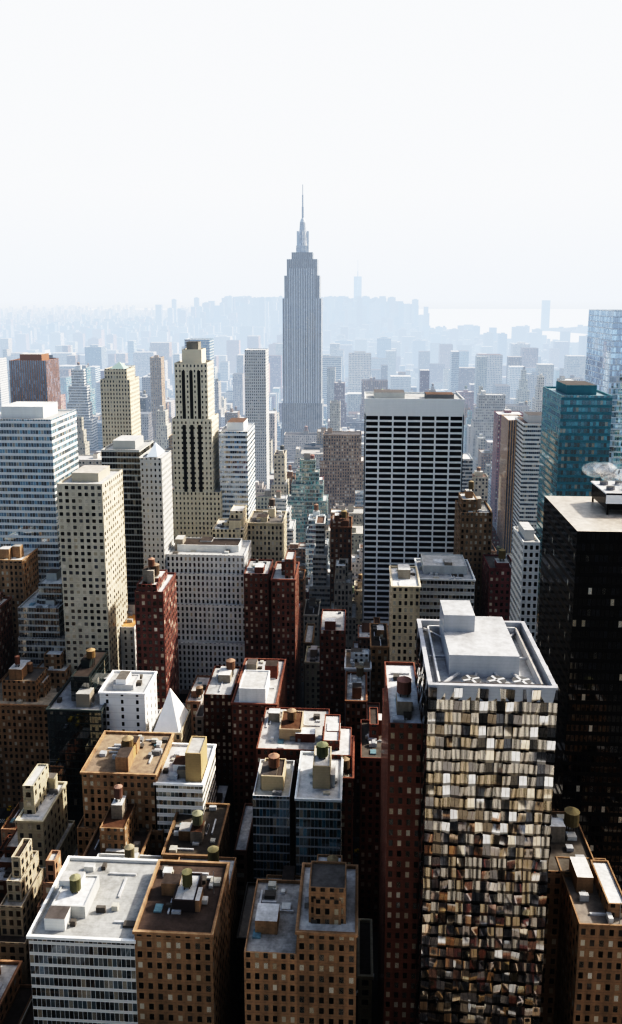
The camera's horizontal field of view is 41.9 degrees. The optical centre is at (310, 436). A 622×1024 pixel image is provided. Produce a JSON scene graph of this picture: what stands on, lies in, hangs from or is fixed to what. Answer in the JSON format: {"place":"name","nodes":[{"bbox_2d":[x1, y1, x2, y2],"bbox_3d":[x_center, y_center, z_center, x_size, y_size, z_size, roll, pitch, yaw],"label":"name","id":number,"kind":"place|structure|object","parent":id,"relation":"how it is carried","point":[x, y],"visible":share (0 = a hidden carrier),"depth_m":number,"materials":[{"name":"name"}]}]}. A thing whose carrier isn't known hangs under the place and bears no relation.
{"place":"outdoors","nodes":[
{"label":"outdoors","id":0,"kind":"place"},
{"bbox_2d":[0,301,621,1001],"bbox_3d":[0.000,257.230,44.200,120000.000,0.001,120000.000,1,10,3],"label":"ground","id":1,"kind":"structure","parent":0,"point":[18,305],"depth_m":26034.09,"materials":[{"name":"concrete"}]},
{"bbox_2d":[0,541,38,654],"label":"building","id":2,"kind":"structure","parent":1,"relation":"on","point":[19,576],"depth_m":463.40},
{"bbox_2d":[0,655,60,808],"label":"brick building","id":3,"kind":"structure","parent":1,"relation":"on","point":[28,693],"depth_m":414.78,"materials":[{"name":"brown brick"}]},
{"bbox_2d":[9,353,60,408],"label":"brown glass tower","id":4,"kind":"structure","parent":1,"relation":"on","point":[34,377],"depth_m":822.38,"materials":[{"name":"glass"}]},
{"bbox_2d":[0,401,78,581],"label":"office building","id":5,"kind":"structure","parent":1,"relation":"on","point":[39,459],"depth_m":476.74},
{"bbox_2d":[17,569,65,666],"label":"building","id":6,"kind":"structure","parent":1,"relation":"on","point":[41,620],"depth_m":438.59,"materials":[{"name":"glass"}]},
{"bbox_2d":[37,650,70,687],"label":"tan annex","id":7,"kind":"object","parent":1,"relation":"on","point":[58,670],"visible":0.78,"depth_m":431.80,"materials":[{"name":"brown brick"}]},
{"bbox_2d":[45,648,111,843],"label":"building","id":8,"kind":"structure","parent":1,"relation":"on","point":[76,717],"depth_m":376.34,"materials":[{"name":"black glass"}]},
{"bbox_2d":[57,465,127,674],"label":"building","id":9,"kind":"structure","parent":1,"relation":"on","point":[90,499],"depth_m":428.53,"materials":[{"name":"beige concrete"}]},
{"bbox_2d":[26,844,162,1023],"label":"office building","id":10,"kind":"structure","parent":1,"relation":"on","point":[81,938],"depth_m":241.72,"materials":[{"name":"white concrete"}]},
{"bbox_2d":[82,784,152,856],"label":"building","id":11,"kind":"structure","parent":1,"relation":"on","point":[116,833],"depth_m":305.96,"materials":[{"name":"brown brick"}]},
{"bbox_2d":[100,362,140,447],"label":"high-rise building","id":12,"kind":"structure","parent":1,"relation":"on","point":[120,397],"depth_m":708.41,"materials":[{"name":"beige concrete"}]},
{"bbox_2d":[77,730,173,855],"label":"building","id":13,"kind":"structure","parent":1,"relation":"on","point":[132,762],"depth_m":316.77,"materials":[{"name":"brown brick"}]},
{"bbox_2d":[101,435,153,603],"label":"dark glass block","id":14,"kind":"structure","parent":1,"relation":"on","point":[124,453],"depth_m":493.19,"materials":[{"name":"black glass"}]},
{"bbox_2d":[120,602,136,670],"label":"building","id":15,"kind":"structure","parent":1,"relation":"on","point":[128,644],"depth_m":454.07,"materials":[{"name":"beige concrete"}]},
{"bbox_2d":[98,662,160,731],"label":"building","id":16,"kind":"structure","parent":1,"relation":"on","point":[128,698],"depth_m":379.29,"materials":[{"name":"white concrete"}]},
{"bbox_2d":[140,442,173,569],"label":"high-rise building","id":17,"kind":"structure","parent":1,"relation":"on","point":[156,497],"depth_m":472.06,"materials":[{"name":"white concrete"}]},
{"bbox_2d":[150,709,191,742],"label":"pyramid roof house","id":18,"kind":"structure","parent":1,"relation":"on","point":[184,735],"depth_m":373.70,"materials":[{"name":"beige concrete"}]},
{"bbox_2d":[154,688,187,732],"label":"pyramid roof","id":19,"kind":"structure","parent":18,"relation":"attached to","point":[173,714],"depth_m":368.72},
{"bbox_2d":[132,845,237,1023],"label":"building","id":20,"kind":"structure","parent":1,"relation":"on","point":[185,930],"depth_m":241.00,"materials":[{"name":"brown brick"}]},
{"bbox_2d":[153,736,216,843],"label":"white office","id":21,"kind":"structure","parent":1,"relation":"on","point":[185,783],"depth_m":315.39,"materials":[{"name":"white concrete"}]},
{"bbox_2d":[161,802,229,859],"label":"dark loft","id":22,"kind":"structure","parent":1,"relation":"on","point":[196,833],"depth_m":300.60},
{"bbox_2d":[172,341,222,542],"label":"skyscraper","id":23,"kind":"structure","parent":1,"relation":"on","point":[197,501],"depth_m":571.85,"materials":[{"name":"beige stone"}]},
{"bbox_2d":[184,338,214,413],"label":"blue slab","id":24,"kind":"structure","parent":1,"relation":"on","point":[207,344],"depth_m":1158.34,"materials":[{"name":"blue glass"}]},
{"bbox_2d":[166,535,250,691],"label":"office building","id":25,"kind":"structure","parent":1,"relation":"on","point":[209,571],"depth_m":476.46,"materials":[{"name":"white concrete"}]},
{"bbox_2d":[4,806,422,996],"bbox_3d":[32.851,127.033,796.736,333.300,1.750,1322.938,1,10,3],"label":"cars","id":26,"kind":"object","parent":1,"relation":"on","point":[9,808],"depth_m":386.55,"materials":[{"name":"metal"}]},
{"bbox_2d":[203,658,240,852],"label":"building","id":27,"kind":"structure","parent":1,"relation":"on","point":[220,689],"depth_m":378.03,"materials":[{"name":"red brick"}]},
{"bbox_2d":[212,505,248,539],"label":"cream tower","id":28,"kind":"structure","parent":1,"relation":"on","point":[235,525],"depth_m":526.41,"materials":[{"name":"beige concrete"}]},
{"bbox_2d":[219,418,255,518],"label":"high-rise building","id":29,"kind":"structure","parent":1,"relation":"on","point":[237,456],"depth_m":578.46,"materials":[{"name":"white concrete"}]},
{"bbox_2d":[0,520,496,1023],"bbox_3d":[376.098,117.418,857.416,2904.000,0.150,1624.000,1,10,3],"label":"pavements","id":30,"kind":"structure","parent":1,"relation":"on","point":[374,1004],"depth_m":327.04,"materials":[{"name":"grey concrete"}]},
{"bbox_2d":[244,348,269,488],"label":"pale slab","id":31,"kind":"structure","parent":1,"relation":"on","point":[257,386],"depth_m":974.47,"materials":[{"name":"grey concrete"}]},
{"bbox_2d":[231,658,285,847],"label":"brick building","id":32,"kind":"structure","parent":1,"relation":"on","point":[260,686],"depth_m":371.75,"materials":[{"name":"red brick"}]},
{"bbox_2d":[244,559,272,657],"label":"high-rise building","id":33,"kind":"structure","parent":1,"relation":"on","point":[257,609],"depth_m":463.38,"materials":[{"name":"red brick"}]},
{"bbox_2d":[246,498,286,568],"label":"building","id":34,"kind":"structure","parent":1,"relation":"on","point":[267,533],"depth_m":543.36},
{"bbox_2d":[244,861,300,1023],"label":"building","id":35,"kind":"structure","parent":1,"relation":"on","point":[270,972],"depth_m":236.08,"materials":[{"name":"brown brick"}]},
{"bbox_2d":[253,753,294,881],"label":"building","id":36,"kind":"structure","parent":1,"relation":"on","point":[274,822],"depth_m":301.96,"materials":[{"name":"blue glass"}]},
{"bbox_2d":[270,551,300,707],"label":"high-rise building","id":37,"kind":"structure","parent":1,"relation":"on","point":[286,621],"depth_m":458.13,"materials":[{"name":"red brick"}]},
{"bbox_2d":[0,355,580,1023],"bbox_3d":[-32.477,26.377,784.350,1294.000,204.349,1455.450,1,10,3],"label":"city buildings","id":38,"kind":"structure","parent":1,"relation":"on","point":[316,487],"depth_m":531.29,"materials":[{"name":"grey concrete"}]},
{"bbox_2d":[0,331,585,420],"bbox_3d":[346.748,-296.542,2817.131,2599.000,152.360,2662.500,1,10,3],"label":"distant city buildings","id":39,"kind":"structure","parent":1,"relation":"on","point":[468,368],"depth_m":1923.85,"materials":[{"name":"grey concrete"}]},
{"bbox_2d":[256,707,329,874],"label":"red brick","id":40,"kind":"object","parent":1,"relation":"on","point":[289,733],"visible":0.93,"depth_m":336.42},
{"bbox_2d":[0,271,587,408],"bbox_3d":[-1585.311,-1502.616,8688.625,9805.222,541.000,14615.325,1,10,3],"label":"distant city","id":41,"kind":"object","parent":1,"relation":"on","point":[249,321],"visible":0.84,"depth_m":4574.59},
{"bbox_2d":[277,184,324,444],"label":"skyscraper","id":42,"kind":"structure","parent":1,"relation":"on","point":[302,313],"depth_m":1262.84,"materials":[{"name":"grey stone"}]},
{"bbox_2d":[294,741,343,875],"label":"office building","id":43,"kind":"structure","parent":1,"relation":"on","point":[318,792],"depth_m":291.74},
{"bbox_2d":[295,854,357,1023],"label":"apartment building","id":44,"kind":"structure","parent":1,"relation":"on","point":[326,930],"depth_m":233.69,"materials":[{"name":"brown brick"}]},
{"bbox_2d":[320,609,345,726],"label":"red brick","id":45,"kind":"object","parent":1,"relation":"on","point":[332,653],"visible":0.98,"depth_m":433.07,"materials":[{"name":"red brick"}]},
{"bbox_2d":[322,714,354,863],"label":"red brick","id":46,"kind":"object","parent":1,"relation":"on","point":[338,738],"visible":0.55,"depth_m":316.85,"materials":[{"name":"red brick"}]},
{"bbox_2d":[344,648,371,710],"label":"brick building","id":47,"kind":"structure","parent":1,"relation":"on","point":[354,657],"depth_m":424.94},
{"bbox_2d":[359,702,381,931],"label":"high-rise building","id":48,"kind":"structure","parent":1,"relation":"on","point":[370,785],"depth_m":333.23,"materials":[{"name":"red brick"}]},
{"bbox_2d":[369,617,388,713],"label":"building","id":49,"kind":"structure","parent":1,"relation":"on","point":[379,641],"depth_m":427.23,"materials":[{"name":"brown brick"}]},
{"bbox_2d":[377,661,423,1023],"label":"brick apartment","id":50,"kind":"structure","parent":1,"relation":"on","point":[401,757],"depth_m":240.54,"materials":[{"name":"red brick"}]},
{"bbox_2d":[388,564,420,668],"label":"building","id":51,"kind":"structure","parent":1,"relation":"on","point":[404,598],"depth_m":400.39,"materials":[{"name":"beige concrete"}]},
{"bbox_2d":[362,389,464,624],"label":"skyscraper","id":52,"kind":"structure","parent":1,"relation":"on","point":[413,459],"depth_m":531.38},
{"bbox_2d":[414,554,475,725],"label":"grey building","id":53,"kind":"structure","parent":1,"relation":"on","point":[446,576],"depth_m":439.22,"materials":[{"name":"grey concrete"}]},
{"bbox_2d":[453,480,492,615],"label":"skyscraper","id":54,"kind":"structure","parent":1,"relation":"on","point":[473,528],"depth_m":483.65,"materials":[{"name":"brown brick"}]},
{"bbox_2d":[413,625,559,1023],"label":"facade","id":55,"kind":"structure","parent":1,"relation":"on","point":[466,797],"depth_m":219.38,"materials":[{"name":"glass"}]},
{"bbox_2d":[416,600,557,702],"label":"roof plant","id":56,"kind":"object","parent":55,"relation":"on","point":[465,648],"visible":0.97,"depth_m":226.38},
{"bbox_2d":[497,414,520,552],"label":"skyscraper","id":57,"kind":"structure","parent":1,"relation":"on","point":[506,475],"depth_m":734.46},
{"bbox_2d":[479,835,542,1023],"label":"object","id":58,"kind":"object","parent":1,"relation":"on","point":[507,939],"visible":0.07,"depth_m":240.72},
{"bbox_2d":[509,522,539,812],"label":"building","id":59,"kind":"structure","parent":1,"relation":"on","point":[524,571],"depth_m":386.34,"materials":[{"name":"white concrete"}]},
{"bbox_2d":[511,412,541,553],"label":"pale tower","id":60,"kind":"structure","parent":1,"relation":"on","point":[527,457],"depth_m":698.03,"materials":[{"name":"white concrete"}]},
{"bbox_2d":[527,806,594,1023],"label":"building","id":61,"kind":"structure","parent":1,"relation":"on","point":[568,839],"depth_m":254.28,"materials":[{"name":"brown brick"}]},
{"bbox_2d":[536,381,612,622],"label":"teal glass tower","id":62,"kind":"structure","parent":1,"relation":"on","point":[575,437],"depth_m":446.53,"materials":[{"name":"teal glass"}]},
{"bbox_2d":[532,481,621,890],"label":"skyscraper","id":63,"kind":"structure","parent":1,"relation":"on","point":[579,640],"depth_m":287.89,"materials":[{"name":"black glass"}]},
{"bbox_2d":[553,856,621,1023],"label":"building","id":64,"kind":"structure","parent":1,"relation":"on","point":[588,985],"depth_m":231.94,"materials":[{"name":"brown brick"}]},
{"bbox_2d":[585,309,621,480],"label":"bank tower","id":65,"kind":"structure","parent":1,"relation":"on","point":[603,370],"depth_m":558.29,"materials":[{"name":"blue glass"}]},
{"bbox_2d":[0,0,621,300],"label":"sky","id":66,"kind":"structure","parent":0,"point":[151,150],"materials":[{"name":"white"}]},
{"bbox_2d":[45,308,588,353],"bbox_3d":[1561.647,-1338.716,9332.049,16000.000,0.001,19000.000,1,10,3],"label":"water","id":67,"kind":"structure","parent":0,"point":[505,321],"depth_m":9661.14,"materials":[{"name":"grey liquid"}]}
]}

